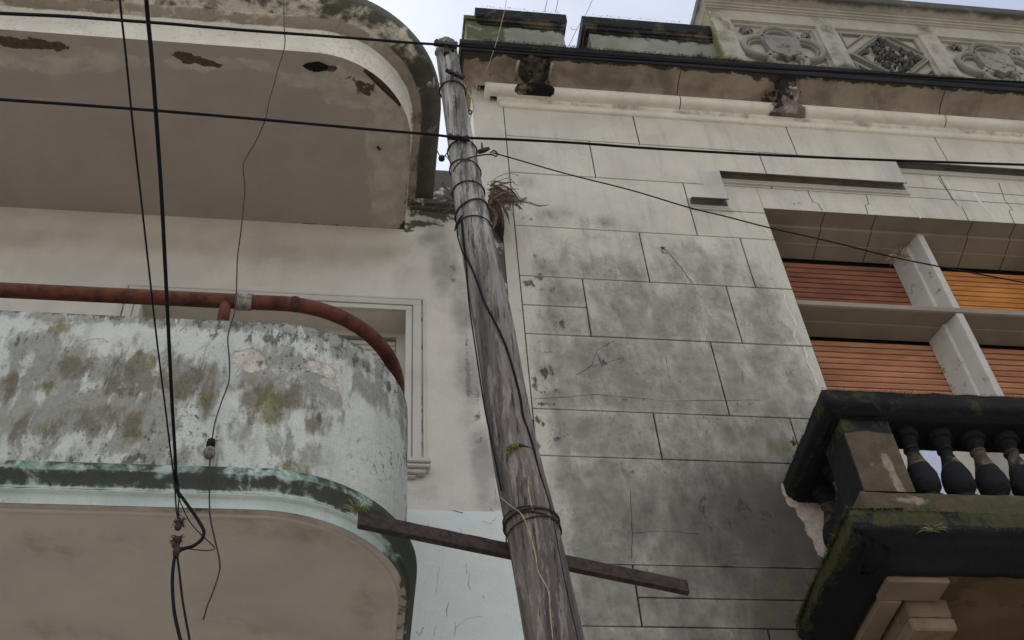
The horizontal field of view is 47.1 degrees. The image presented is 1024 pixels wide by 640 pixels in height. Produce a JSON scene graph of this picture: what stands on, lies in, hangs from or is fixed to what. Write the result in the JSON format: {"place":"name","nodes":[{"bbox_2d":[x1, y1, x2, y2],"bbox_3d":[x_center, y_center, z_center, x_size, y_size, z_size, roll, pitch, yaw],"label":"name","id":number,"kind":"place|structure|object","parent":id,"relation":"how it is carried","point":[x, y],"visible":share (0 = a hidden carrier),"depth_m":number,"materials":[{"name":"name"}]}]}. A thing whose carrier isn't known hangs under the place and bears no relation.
{"place":"outdoors","nodes":[
{"label":"outdoors","id":0,"kind":"place"},
{"bbox_2d":[368,0,1023,223],"label":"sky","id":1,"kind":"structure","parent":0,"point":[429,20],"materials":[{"name":"white"}]},
{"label":"ground","id":2,"kind":"structure","parent":0,"visible":0},
{"bbox_2d":[0,0,523,639],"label":"stucco house","id":3,"kind":"structure","parent":2,"relation":"on","point":[348,366],"depth_m":7.06,"materials":[{"name":"paint"}]},
{"bbox_2d":[144,0,205,639],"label":"service cable","id":4,"kind":"object","parent":3,"relation":"attached to","point":[158,147],"visible":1,"depth_m":4.30,"materials":[{"name":"black rubber"}]},
{"bbox_2d":[119,0,178,518],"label":"stay wire","id":5,"kind":"object","parent":4,"relation":"attached to","point":[130,103],"visible":1,"depth_m":4.14,"materials":[{"name":"black metal"}]},
{"bbox_2d":[177,480,179,514],"bbox_3d":[-1.375,0.740,4.849,0.041,0.208,0.006,3,-48,-7],"label":"bridge wire","id":6,"kind":"object","parent":5,"relation":"hanging from","point":[179,497],"visible":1,"depth_m":4.84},
{"bbox_2d":[171,514,186,530],"bbox_3d":[-1.343,0.820,4.751,0.057,0.074,0.040,16,-51,-18],"label":"strain insulator","id":7,"kind":"object","parent":5,"relation":"attached to","point":[179,524],"visible":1,"depth_m":4.74,"materials":[{"name":"ceramic"}]},
{"bbox_2d":[173,540,180,556],"bbox_3d":[-1.327,0.908,4.658,0.030,0.081,0.030,20,-52,-22],"label":"cable clamp","id":8,"kind":"object","parent":4,"relation":"attached to","point":[176,551],"visible":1,"depth_m":4.64,"materials":[{"name":"metal"}]},
{"bbox_2d":[169,534,184,548],"bbox_3d":[-1.343,0.880,4.688,0.056,0.078,0.043,-15,-48,9],"label":"strain insulator","id":9,"kind":"object","parent":8,"relation":"attached to","point":[175,540],"visible":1,"depth_m":4.68,"materials":[{"name":"ceramic"}]},
{"bbox_2d":[176,557,190,639],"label":"down wire","id":10,"kind":"object","parent":9,"relation":"hanging from","point":[182,600],"visible":1,"depth_m":4.49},
{"bbox_2d":[175,490,214,550],"bbox_3d":[-1.288,0.812,4.770,0.197,0.301,0.004,3,-48,-7],"label":"thin loop wire","id":11,"kind":"object","parent":4,"relation":"attached to","point":[195,529],"visible":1,"depth_m":4.72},
{"bbox_2d":[203,0,285,619],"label":"kinked wire","id":12,"kind":"object","parent":3,"relation":"hanging from","point":[230,327],"visible":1,"depth_m":5.75,"materials":[{"name":"metal"}]},
{"bbox_2d":[203,438,215,459],"bbox_3d":[-1.317,0.562,5.127,0.054,0.108,0.053,3,-48,-7],"label":"lamp socket","id":13,"kind":"object","parent":12,"relation":"attached to","point":[209,451],"visible":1,"depth_m":5.10,"materials":[{"name":"white ceramic"}]},
{"bbox_2d":[117,284,430,478],"bbox_3d":[-1.586,0.435,7.625,2.087,1.633,0.355,3,-48,-7],"label":"window","id":14,"kind":"structure","parent":3,"relation":"in","point":[409,346],"depth_m":8.03,"materials":[{"name":"white paint"}]},
{"bbox_2d":[432,180,454,216],"bbox_3d":[-0.517,-0.947,9.027,0.202,0.477,0.071,3,-48,-7],"label":"leafy weed","id":15,"kind":"object","parent":3,"relation":"on","point":[444,209],"visible":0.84,"depth_m":9.00,"materials":[{"name":"green plant"}]},
{"bbox_2d":[427,36,584,639],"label":"utility pole","id":16,"kind":"object","parent":2,"relation":"on","point":[532,532],"visible":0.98,"depth_m":5.71,"materials":[{"name":"grey wood"}]},
{"bbox_2d":[0,11,1023,83],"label":"overhead cable","id":17,"kind":"object","parent":16,"relation":"attached to","point":[402,42],"visible":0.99,"depth_m":8.19,"materials":[{"name":"black rubber"}]},
{"bbox_2d":[0,98,1023,165],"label":"overhead cable","id":18,"kind":"object","parent":16,"relation":"attached to","point":[439,135],"visible":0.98,"depth_m":7.33,"materials":[{"name":"black rubber"}]},
{"bbox_2d":[487,173,545,240],"bbox_3d":[0.022,-0.865,8.944,0.496,1.034,0.310,3,-48,-7],"label":"fern","id":19,"kind":"object","parent":16,"relation":"attached to","point":[498,192],"visible":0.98,"depth_m":8.85,"materials":[{"name":"brown plant"}]},
{"bbox_2d":[357,511,689,595],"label":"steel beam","id":20,"kind":"structure","parent":16,"relation":"attached to","point":[429,534],"depth_m":5.16,"materials":[{"name":"metal"}]},
{"bbox_2d":[345,498,372,518],"bbox_3d":[-0.650,0.784,4.961,0.140,0.046,0.134,3,-48,-7],"label":"grass tuft","id":21,"kind":"object","parent":20,"relation":"on","point":[356,510],"visible":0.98,"depth_m":4.95,"materials":[{"name":"plant"}]},
{"bbox_2d":[493,152,1023,282],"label":"guy wire","id":22,"kind":"object","parent":16,"relation":"attached to","point":[761,225],"visible":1,"depth_m":6.95,"materials":[{"name":"black metal"}]},
{"bbox_2d":[458,0,1023,639],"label":"stone house","id":23,"kind":"structure","parent":2,"relation":"on","point":[686,374],"depth_m":8.95,"materials":[{"name":"stone"}]},
{"bbox_2d":[463,80,473,119],"bbox_3d":[-0.388,-1.966,10.300,0.098,0.995,0.029,21,-52,-22],"label":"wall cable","id":24,"kind":"object","parent":23,"relation":"attached to","point":[471,100],"depth_m":10.27,"materials":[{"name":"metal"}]},
{"bbox_2d":[476,0,506,94],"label":"thin line","id":25,"kind":"object","parent":23,"relation":"attached to","point":[495,45],"visible":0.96,"depth_m":10.28,"materials":[{"name":"metal"}]},
{"bbox_2d":[481,5,1023,627],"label":"moss","id":26,"kind":"object","parent":23,"relation":"on","point":[799,615],"visible":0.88,"depth_m":6.49,"materials":[{"name":"green plant"}]},
{"bbox_2d":[789,437,797,446],"bbox_3d":[1.723,0.746,7.229,0.067,0.041,0.107,-18,-49,11],"label":"plant","id":27,"kind":"object","parent":23,"relation":"on","point":[793,442],"visible":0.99,"depth_m":7.22,"materials":[{"name":"green plant"}]},
{"bbox_2d":[763,208,1023,494],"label":"window","id":28,"kind":"structure","parent":23,"relation":"in","point":[871,323],"depth_m":9.50,"materials":[{"name":"wood"}]},
{"bbox_2d":[886,247,911,264],"bbox_3d":[3.148,-0.519,9.569,0.232,0.034,0.222,3,-48,-7],"label":"plant","id":29,"kind":"object","parent":23,"relation":"on","point":[902,255],"visible":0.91,"depth_m":9.57,"materials":[{"name":"plant"}]},
{"bbox_2d":[916,522,947,533],"bbox_3d":[2.126,1.051,5.929,0.177,0.033,0.097,3,-48,-7],"label":"plant","id":30,"kind":"object","parent":23,"relation":"on","point":[929,529],"visible":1,"depth_m":5.93,"materials":[{"name":"plant"}]}
]}

